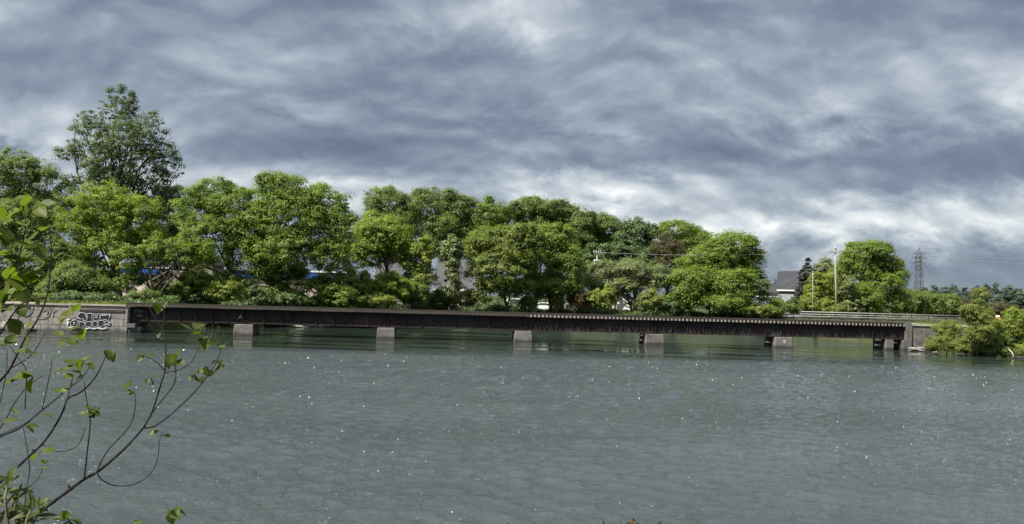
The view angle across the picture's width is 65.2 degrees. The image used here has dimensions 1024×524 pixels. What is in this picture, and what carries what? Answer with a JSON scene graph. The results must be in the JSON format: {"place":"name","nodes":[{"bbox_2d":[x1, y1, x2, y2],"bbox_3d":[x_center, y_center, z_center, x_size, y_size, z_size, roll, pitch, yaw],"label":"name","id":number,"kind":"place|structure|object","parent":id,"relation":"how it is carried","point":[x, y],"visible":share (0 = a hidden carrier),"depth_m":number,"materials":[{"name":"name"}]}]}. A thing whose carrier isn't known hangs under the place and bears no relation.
{"place":"outdoors","nodes":[
{"label":"outdoors","id":0,"kind":"place"},
{"bbox_2d":[374,257,423,305],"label":"grey roofed house","id":1,"kind":"structure","parent":0,"point":[399,270],"depth_m":145.84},
{"bbox_2d":[0,327,1023,523],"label":"river water","id":2,"kind":"structure","parent":0,"point":[317,425],"depth_m":26.25,"materials":[{"name":"grey liquid"}]},
{"bbox_2d":[233,324,259,335],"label":"bridge pier","id":3,"kind":"structure","parent":2,"relation":"in","point":[247,329],"depth_m":82.11,"materials":[{"name":"concrete"}]},
{"bbox_2d":[127,302,904,338],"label":"railway bridge","id":4,"kind":"structure","parent":3,"relation":"on","point":[284,315],"depth_m":85.18,"materials":[{"name":"metal"}]},
{"bbox_2d":[376,326,395,338],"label":"bridge pier","id":5,"kind":"structure","parent":2,"relation":"in","point":[386,332],"depth_m":83.38,"materials":[{"name":"concrete"}]},
{"bbox_2d":[511,330,531,341],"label":"bridge pier","id":6,"kind":"structure","parent":2,"relation":"in","point":[521,335],"depth_m":84.67,"materials":[{"name":"concrete"}]},
{"bbox_2d":[639,333,663,344],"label":"bridge pier","id":7,"kind":"structure","parent":2,"relation":"in","point":[650,339],"depth_m":85.96,"materials":[{"name":"concrete"}]},
{"bbox_2d":[764,336,792,347],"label":"bridge pier","id":8,"kind":"structure","parent":2,"relation":"in","point":[778,342],"depth_m":87.26,"materials":[{"name":"concrete"}]},
{"bbox_2d":[0,0,1023,301],"label":"sky","id":9,"kind":"structure","parent":0,"point":[817,127],"materials":[{"name":"grey"}]},
{"bbox_2d":[7,295,1023,351],"bbox_3d":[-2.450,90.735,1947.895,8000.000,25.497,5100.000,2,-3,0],"label":"ground","id":10,"kind":"structure","parent":0,"point":[167,325],"depth_m":115.07,"materials":[{"name":"green plant"}]},
{"bbox_2d":[8,292,58,301],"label":"bush","id":11,"kind":"object","parent":10,"relation":"on","point":[31,300],"visible":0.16,"depth_m":86.84,"materials":[{"name":"green plant"}]},
{"bbox_2d":[0,144,78,298],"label":"maple tree","id":12,"kind":"object","parent":10,"relation":"on","point":[16,186],"visible":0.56,"depth_m":116.94,"materials":[{"name":"green plant"}]},
{"bbox_2d":[0,193,86,295],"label":"maple tree","id":13,"kind":"object","parent":10,"relation":"on","point":[60,248],"visible":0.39,"depth_m":95.62,"materials":[{"name":"green plant"}]},
{"bbox_2d":[34,290,113,302],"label":"bush","id":14,"kind":"object","parent":10,"relation":"on","point":[76,295],"visible":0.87,"depth_m":86.35,"materials":[{"name":"green plant"}]},
{"bbox_2d":[0,301,151,332],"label":"river wall","id":15,"kind":"structure","parent":10,"relation":"on","point":[110,318],"depth_m":80.63,"materials":[{"name":"concrete"}]},
{"bbox_2d":[40,299,968,324],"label":"grass","id":16,"kind":"structure","parent":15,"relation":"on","point":[125,303],"depth_m":81.49,"materials":[{"name":"green plant"}]},
{"bbox_2d":[34,260,117,293],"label":"bush","id":17,"kind":"object","parent":10,"relation":"on","point":[74,276],"visible":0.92,"depth_m":90.91,"materials":[{"name":"green plant"}]},
{"bbox_2d":[47,177,170,291],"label":"maple tree","id":18,"kind":"object","parent":10,"relation":"on","point":[119,206],"visible":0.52,"depth_m":104.04,"materials":[{"name":"green plant"}]},
{"bbox_2d":[0,194,225,523],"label":"alder shrub","id":19,"kind":"object","parent":10,"relation":"on","point":[20,291],"visible":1,"depth_m":3.06,"materials":[{"name":"green plant"}]},
{"bbox_2d":[0,466,57,523],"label":"willow shoots","id":20,"kind":"object","parent":19,"relation":"attached to","point":[13,514],"visible":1,"depth_m":2.59,"materials":[{"name":"green plant"}]},
{"bbox_2d":[51,82,186,296],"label":"poplar","id":21,"kind":"object","parent":10,"relation":"on","point":[100,170],"visible":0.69,"depth_m":121.99,"materials":[{"name":"green plant"}]},
{"bbox_2d":[112,273,145,298],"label":"bush","id":22,"kind":"object","parent":10,"relation":"on","point":[125,280],"visible":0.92,"depth_m":99.52,"materials":[{"name":"green plant"}]},
{"bbox_2d":[123,288,165,301],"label":"bush","id":23,"kind":"object","parent":10,"relation":"on","point":[144,294],"visible":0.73,"depth_m":97.19,"materials":[{"name":"green plant"}]},
{"bbox_2d":[109,228,217,293],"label":"forked tree","id":24,"kind":"object","parent":10,"relation":"on","point":[186,255],"visible":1,"depth_m":98.61,"materials":[{"name":"green plant"}]},
{"bbox_2d":[142,281,189,303],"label":"bush","id":25,"kind":"object","parent":10,"relation":"on","point":[175,288],"visible":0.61,"depth_m":101.86,"materials":[{"name":"green plant"}]},
{"bbox_2d":[148,270,190,292],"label":"tan shed","id":26,"kind":"structure","parent":10,"relation":"on","point":[174,280],"depth_m":115.94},
{"bbox_2d":[143,183,197,288],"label":"maple tree","id":27,"kind":"object","parent":10,"relation":"on","point":[173,230],"visible":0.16,"depth_m":128.33,"materials":[{"name":"green plant"}]},
{"bbox_2d":[176,267,214,293],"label":"bush","id":28,"kind":"object","parent":10,"relation":"on","point":[202,280],"visible":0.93,"depth_m":108.00,"materials":[{"name":"green plant"}]},
{"bbox_2d":[188,289,219,304],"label":"bush","id":29,"kind":"object","parent":10,"relation":"on","point":[210,300],"visible":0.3,"depth_m":108.09,"materials":[{"name":"green plant"}]},
{"bbox_2d":[189,254,225,302],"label":"gabled house","id":30,"kind":"structure","parent":10,"relation":"on","point":[220,268],"depth_m":124.10,"materials":[{"name":"grey"}]},
{"bbox_2d":[166,174,267,278],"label":"maple tree","id":31,"kind":"object","parent":10,"relation":"on","point":[216,209],"visible":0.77,"depth_m":110.75,"materials":[{"name":"green plant"}]},
{"bbox_2d":[202,279,249,324],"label":"bush","id":32,"kind":"object","parent":10,"relation":"on","point":[234,289],"visible":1,"depth_m":99.84,"materials":[{"name":"green plant"}]},
{"bbox_2d":[212,268,239,302],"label":"bush","id":33,"kind":"object","parent":10,"relation":"on","point":[221,277],"visible":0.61,"depth_m":110.01,"materials":[{"name":"green plant"}]},
{"bbox_2d":[120,266,358,302],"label":"long shop","id":34,"kind":"structure","parent":10,"relation":"on","point":[140,288],"depth_m":135.82,"materials":[{"name":"blue paint"}]},
{"bbox_2d":[238,285,275,305],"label":"bush","id":35,"kind":"object","parent":10,"relation":"on","point":[255,296],"visible":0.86,"depth_m":106.97,"materials":[{"name":"green plant"}]},
{"bbox_2d":[213,168,361,307],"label":"oak tree","id":36,"kind":"object","parent":10,"relation":"on","point":[280,261],"visible":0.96,"depth_m":109.46,"materials":[{"name":"green plant"}]},
{"bbox_2d":[268,292,311,306],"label":"bush","id":37,"kind":"object","parent":10,"relation":"on","point":[286,299],"visible":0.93,"depth_m":107.34,"materials":[{"name":"green plant"}]},
{"bbox_2d":[307,272,337,293],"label":"bush","id":38,"kind":"object","parent":10,"relation":"on","point":[323,277],"visible":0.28,"depth_m":116.84,"materials":[{"name":"green plant"}]},
{"bbox_2d":[329,199,359,272],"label":"spruce tree","id":39,"kind":"object","parent":10,"relation":"on","point":[342,268],"visible":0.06,"depth_m":149.81,"materials":[{"name":"green plant"}]},
{"bbox_2d":[325,266,375,307],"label":"bush","id":40,"kind":"object","parent":10,"relation":"on","point":[361,283],"visible":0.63,"depth_m":112.11,"materials":[{"name":"green plant"}]},
{"bbox_2d":[351,291,397,308],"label":"bush","id":41,"kind":"object","parent":10,"relation":"on","point":[374,298],"visible":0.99,"depth_m":111.40,"materials":[{"name":"green plant"}]},
{"bbox_2d":[347,210,419,308],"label":"round tree","id":42,"kind":"object","parent":10,"relation":"on","point":[375,227],"visible":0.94,"depth_m":120.64,"materials":[{"name":"green plant"}]},
{"bbox_2d":[354,181,424,262],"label":"maple tree","id":43,"kind":"object","parent":10,"relation":"on","point":[379,199],"visible":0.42,"depth_m":158.62,"materials":[{"name":"green plant"}]},
{"bbox_2d":[365,270,416,308],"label":"bush","id":44,"kind":"object","parent":10,"relation":"on","point":[397,286],"visible":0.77,"depth_m":114.46,"materials":[{"name":"green plant"}]},
{"bbox_2d":[32,286,786,328],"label":"undergrowth","id":45,"kind":"object","parent":10,"relation":"on","point":[498,306],"visible":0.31,"depth_m":128.93,"materials":[{"name":"green plant"}]},
{"bbox_2d":[398,282,432,309],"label":"bush","id":46,"kind":"object","parent":10,"relation":"on","point":[418,299],"visible":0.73,"depth_m":117.71,"materials":[{"name":"green plant"}]},
{"bbox_2d":[401,253,431,307],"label":"sapling","id":47,"kind":"object","parent":10,"relation":"on","point":[411,267],"visible":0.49,"depth_m":120.63,"materials":[{"name":"green plant"}]},
{"bbox_2d":[408,234,440,309],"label":"sapling","id":48,"kind":"object","parent":10,"relation":"on","point":[426,274],"visible":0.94,"depth_m":119.87,"materials":[{"name":"green plant"}]},
{"bbox_2d":[393,185,466,285],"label":"maple tree","id":49,"kind":"object","parent":10,"relation":"on","point":[416,205],"visible":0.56,"depth_m":159.64,"materials":[{"name":"green plant"}]},
{"bbox_2d":[427,285,458,309],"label":"bush","id":50,"kind":"object","parent":10,"relation":"on","point":[439,299],"visible":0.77,"depth_m":123.04,"materials":[{"name":"green plant"}]},
{"bbox_2d":[436,233,467,309],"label":"sapling","id":51,"kind":"object","parent":10,"relation":"on","point":[448,252],"visible":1,"depth_m":120.67,"materials":[{"name":"green plant"}]},
{"bbox_2d":[433,187,478,259],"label":"maple tree","id":52,"kind":"object","parent":10,"relation":"on","point":[461,208],"visible":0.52,"depth_m":160.50,"materials":[{"name":"green plant"}]},
{"bbox_2d":[433,259,486,300],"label":"beige house","id":53,"kind":"structure","parent":10,"relation":"on","point":[440,267],"depth_m":142.79,"materials":[{"name":"grey"}]},
{"bbox_2d":[447,286,491,309],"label":"bush","id":54,"kind":"object","parent":10,"relation":"on","point":[470,297],"visible":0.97,"depth_m":122.03,"materials":[{"name":"green plant"}]},
{"bbox_2d":[461,193,515,302],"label":"maple tree","id":55,"kind":"object","parent":10,"relation":"on","point":[480,217],"visible":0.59,"depth_m":160.78,"materials":[{"name":"green plant"}]},
{"bbox_2d":[460,208,551,311],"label":"vase tree","id":56,"kind":"object","parent":10,"relation":"on","point":[509,250],"visible":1,"depth_m":122.63,"materials":[{"name":"green plant"}]},
{"bbox_2d":[518,295,538,312],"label":"bush","id":57,"kind":"object","parent":10,"relation":"on","point":[526,303],"visible":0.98,"depth_m":124.75,"materials":[{"name":"green plant"}]},
{"bbox_2d":[507,193,579,302],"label":"maple tree","id":58,"kind":"object","parent":10,"relation":"on","point":[537,209],"visible":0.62,"depth_m":163.99,"materials":[{"name":"green plant"}]},
{"bbox_2d":[519,221,589,312],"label":"maple tree","id":59,"kind":"object","parent":10,"relation":"on","point":[551,281],"visible":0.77,"depth_m":127.57,"materials":[{"name":"green plant"}]},
{"bbox_2d":[548,294,566,312],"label":"bush","id":60,"kind":"object","parent":10,"relation":"on","point":[558,304],"visible":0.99,"depth_m":126.83,"materials":[{"name":"green plant"}]},
{"bbox_2d":[552,206,598,294],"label":"maple tree","id":61,"kind":"object","parent":10,"relation":"on","point":[580,221],"visible":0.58,"depth_m":162.21,"materials":[{"name":"green plant"}]},
{"bbox_2d":[565,290,592,313],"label":"bush","id":62,"kind":"object","parent":10,"relation":"on","point":[577,299],"visible":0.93,"depth_m":127.13,"materials":[{"name":"orange plant"}]},
{"bbox_2d":[583,288,612,313],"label":"bush","id":63,"kind":"object","parent":10,"relation":"on","point":[597,298],"visible":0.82,"depth_m":126.88,"materials":[{"name":"green plant"}]},
{"bbox_2d":[583,210,625,262],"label":"maple tree","id":64,"kind":"object","parent":10,"relation":"on","point":[602,226],"visible":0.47,"depth_m":167.25,"materials":[{"name":"green plant"}]},
{"bbox_2d":[600,283,617,313],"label":"bush","id":65,"kind":"object","parent":10,"relation":"on","point":[612,293],"visible":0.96,"depth_m":126.51,"materials":[{"name":"green plant"}]},
{"bbox_2d":[562,242,670,308],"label":"maple tree","id":66,"kind":"object","parent":10,"relation":"on","point":[588,254],"visible":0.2,"depth_m":154.32,"materials":[{"name":"green plant"}]},
{"bbox_2d":[576,254,672,311],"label":"apple tree","id":67,"kind":"object","parent":10,"relation":"on","point":[601,278],"visible":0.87,"depth_m":135.09,"materials":[{"name":"green plant"}]},
{"bbox_2d":[608,215,662,308],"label":"maple tree","id":68,"kind":"object","parent":10,"relation":"on","point":[631,244],"visible":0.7,"depth_m":161.46,"materials":[{"name":"green plant"}]},
{"bbox_2d":[634,287,665,314],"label":"bush","id":69,"kind":"object","parent":10,"relation":"on","point":[652,301],"visible":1,"depth_m":128.87,"materials":[{"name":"green plant"}]},
{"bbox_2d":[646,233,687,290],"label":"brown tree","id":70,"kind":"object","parent":10,"relation":"on","point":[677,246],"visible":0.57,"depth_m":153.81,"materials":[{"name":"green plant"}]},
{"bbox_2d":[656,297,683,311],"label":"bush","id":71,"kind":"object","parent":10,"relation":"on","point":[669,302],"visible":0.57,"depth_m":133.34,"materials":[{"name":"green plant"}]},
{"bbox_2d":[654,219,713,304],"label":"maple tree","id":72,"kind":"object","parent":10,"relation":"on","point":[692,235],"visible":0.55,"depth_m":175.31,"materials":[{"name":"green plant"}]},
{"bbox_2d":[660,257,763,316],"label":"maple tree","id":73,"kind":"object","parent":10,"relation":"on","point":[696,281],"visible":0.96,"depth_m":134.10,"materials":[{"name":"green plant"}]},
{"bbox_2d":[673,228,771,300],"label":"maple tree","id":74,"kind":"object","parent":10,"relation":"on","point":[718,252],"visible":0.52,"depth_m":143.79,"materials":[{"name":"green plant"}]},
{"bbox_2d":[731,304,785,318],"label":"bush","id":75,"kind":"object","parent":10,"relation":"on","point":[759,310],"visible":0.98,"depth_m":132.37,"materials":[{"name":"green plant"}]},
{"bbox_2d":[739,272,784,317],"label":"pine tree","id":76,"kind":"object","parent":10,"relation":"on","point":[765,293],"visible":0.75,"depth_m":134.75,"materials":[{"name":"green plant"}]},
{"bbox_2d":[756,283,777,304],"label":"annex","id":77,"kind":"object","parent":10,"relation":"on","point":[773,287],"visible":0.19,"depth_m":167.84,"materials":[{"name":"grey"}]},
{"bbox_2d":[766,298,786,315],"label":"bush","id":78,"kind":"object","parent":10,"relation":"on","point":[777,301],"visible":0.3,"depth_m":137.83,"materials":[{"name":"green plant"}]},
{"bbox_2d":[783,297,804,318],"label":"bush","id":79,"kind":"object","parent":10,"relation":"on","point":[792,306],"visible":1,"depth_m":119.73,"materials":[{"name":"green plant"}]},
{"bbox_2d":[785,258,827,316],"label":"spruce tree","id":80,"kind":"object","parent":10,"relation":"on","point":[804,271],"visible":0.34,"depth_m":157.30,"materials":[{"name":"green plant"}]},
{"bbox_2d":[799,270,844,315],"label":"yellow tree","id":81,"kind":"object","parent":10,"relation":"on","point":[825,283],"visible":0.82,"depth_m":148.15,"materials":[{"name":"green plant"}]},
{"bbox_2d":[813,256,850,317],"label":"pale tree","id":82,"kind":"object","parent":10,"relation":"on","point":[825,265],"visible":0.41,"depth_m":169.31,"materials":[{"name":"green plant"}]},
{"bbox_2d":[829,247,841,317],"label":"utility pole","id":83,"kind":"object","parent":10,"relation":"on","point":[836,315],"visible":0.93,"depth_m":145.97,"materials":[{"name":"grey wood"}]},
{"bbox_2d":[821,303,853,317],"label":"bush","id":84,"kind":"object","parent":10,"relation":"on","point":[839,308],"visible":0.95,"depth_m":145.05,"materials":[{"name":"green plant"}]},
{"bbox_2d":[837,274,866,316],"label":"wispy tree","id":85,"kind":"object","parent":10,"relation":"on","point":[847,286],"visible":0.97,"depth_m":145.43,"materials":[{"name":"green plant"}]},
{"bbox_2d":[827,237,917,318],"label":"maple tree","id":86,"kind":"object","parent":10,"relation":"on","point":[872,265],"visible":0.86,"depth_m":150.34,"materials":[{"name":"green plant"}]},
{"bbox_2d":[784,311,960,321],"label":"guard rail","id":87,"kind":"object","parent":10,"relation":"on","point":[870,315],"visible":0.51,"depth_m":140.94,"materials":[{"name":"metal"}]},
{"bbox_2d":[891,289,933,318],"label":"broadleaf tree","id":88,"kind":"object","parent":10,"relation":"on","point":[922,302],"visible":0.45,"depth_m":180.20,"materials":[{"name":"green plant"}]},
{"bbox_2d":[912,248,924,289],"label":"lattice tower","id":89,"kind":"structure","parent":10,"relation":"on","point":[917,265],"depth_m":450.59,"materials":[{"name":"metal"}]},
{"bbox_2d":[915,289,948,318],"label":"broadleaf tree","id":90,"kind":"object","parent":10,"relation":"on","point":[938,301],"visible":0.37,"depth_m":187.82,"materials":[{"name":"green plant"}]},
{"bbox_2d":[873,323,1004,350],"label":"bridge abutment","id":91,"kind":"object","parent":10,"relation":"on","point":[915,335],"visible":0.26,"depth_m":88.85,"materials":[{"name":"concrete"}]},
{"bbox_2d":[922,319,970,353],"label":"shrub","id":92,"kind":"object","parent":10,"relation":"on","point":[945,336],"visible":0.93,"depth_m":83.40,"materials":[{"name":"green plant"}]},
{"bbox_2d":[931,293,964,319],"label":"broadleaf tree","id":93,"kind":"object","parent":10,"relation":"on","point":[953,303],"visible":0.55,"depth_m":193.81,"materials":[{"name":"green plant"}]},
{"bbox_2d":[948,284,960,295],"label":"pine","id":94,"kind":"object","parent":10,"relation":"on","point":[953,289],"visible":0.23,"depth_m":359.10,"materials":[{"name":"green plant"}]},
{"bbox_2d":[951,297,973,319],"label":"broadleaf tree","id":95,"kind":"object","parent":10,"relation":"on","point":[966,300],"visible":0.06,"depth_m":199.03,"materials":[{"name":"green plant"}]},
{"bbox_2d":[944,333,988,354],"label":"shrub","id":96,"kind":"object","parent":10,"relation":"on","point":[968,349],"visible":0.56,"depth_m":81.85,"materials":[{"name":"green plant"}]},
{"bbox_2d":[955,287,996,355],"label":"young tree","id":97,"kind":"object","parent":10,"relation":"on","point":[978,330],"visible":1,"depth_m":79.51,"materials":[{"name":"green plant"}]},
{"bbox_2d":[985,282,1006,301],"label":"pine","id":98,"kind":"object","parent":10,"relation":"on","point":[995,290],"visible":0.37,"depth_m":349.55,"materials":[{"name":"green plant"}]},
{"bbox_2d":[987,316,1006,335],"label":"shrub","id":99,"kind":"object","parent":10,"relation":"on","point":[993,324],"visible":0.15,"depth_m":86.21,"materials":[{"name":"green plant"}]},
{"bbox_2d":[986,294,1008,304],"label":"pine","id":100,"kind":"object","parent":10,"relation":"on","point":[998,297],"visible":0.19,"depth_m":299.27,"materials":[{"name":"green plant"}]},
{"bbox_2d":[978,334,1023,356],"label":"shrub","id":101,"kind":"object","parent":10,"relation":"on","point":[996,346],"visible":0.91,"depth_m":80.46,"materials":[{"name":"green plant"}]},
{"bbox_2d":[981,300,1021,319],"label":"broadleaf tree","id":102,"kind":"object","parent":10,"relation":"on","point":[1000,307],"visible":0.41,"depth_m":211.20,"materials":[{"name":"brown plant"}]},
{"bbox_2d":[991,306,1023,355],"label":"shrub","id":103,"kind":"object","parent":10,"relation":"on","point":[1012,316],"visible":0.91,"depth_m":81.29,"materials":[{"name":"green plant"}]},
{"bbox_2d":[1002,285,1016,304],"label":"pine","id":104,"kind":"object","parent":10,"relation":"on","point":[1009,295],"visible":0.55,"depth_m":350.95,"materials":[{"name":"green plant"}]},
{"bbox_2d":[1008,294,1023,316],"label":"pine","id":105,"kind":"object","parent":10,"relation":"on","point":[1018,300],"visible":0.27,"depth_m":298.63,"materials":[{"name":"green plant"}]},
{"bbox_2d":[610,293,631,309],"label":"white shed","id":106,"kind":"structure","parent":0,"point":[621,305],"depth_m":155.81,"materials":[{"name":"paint"}]},
{"bbox_2d":[599,517,661,523],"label":"reddish sprig","id":107,"kind":"object","parent":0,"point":[634,521],"visible":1,"depth_m":5.12,"materials":[{"name":"orange plant"}]},
{"bbox_2d":[777,271,802,316],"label":"grey house","id":108,"kind":"structure","parent":0,"point":[787,286],"depth_m":166.60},
{"bbox_2d":[765,316,965,322],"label":"road","id":109,"kind":"structure","parent":0,"point":[863,319],"depth_m":141.16,"materials":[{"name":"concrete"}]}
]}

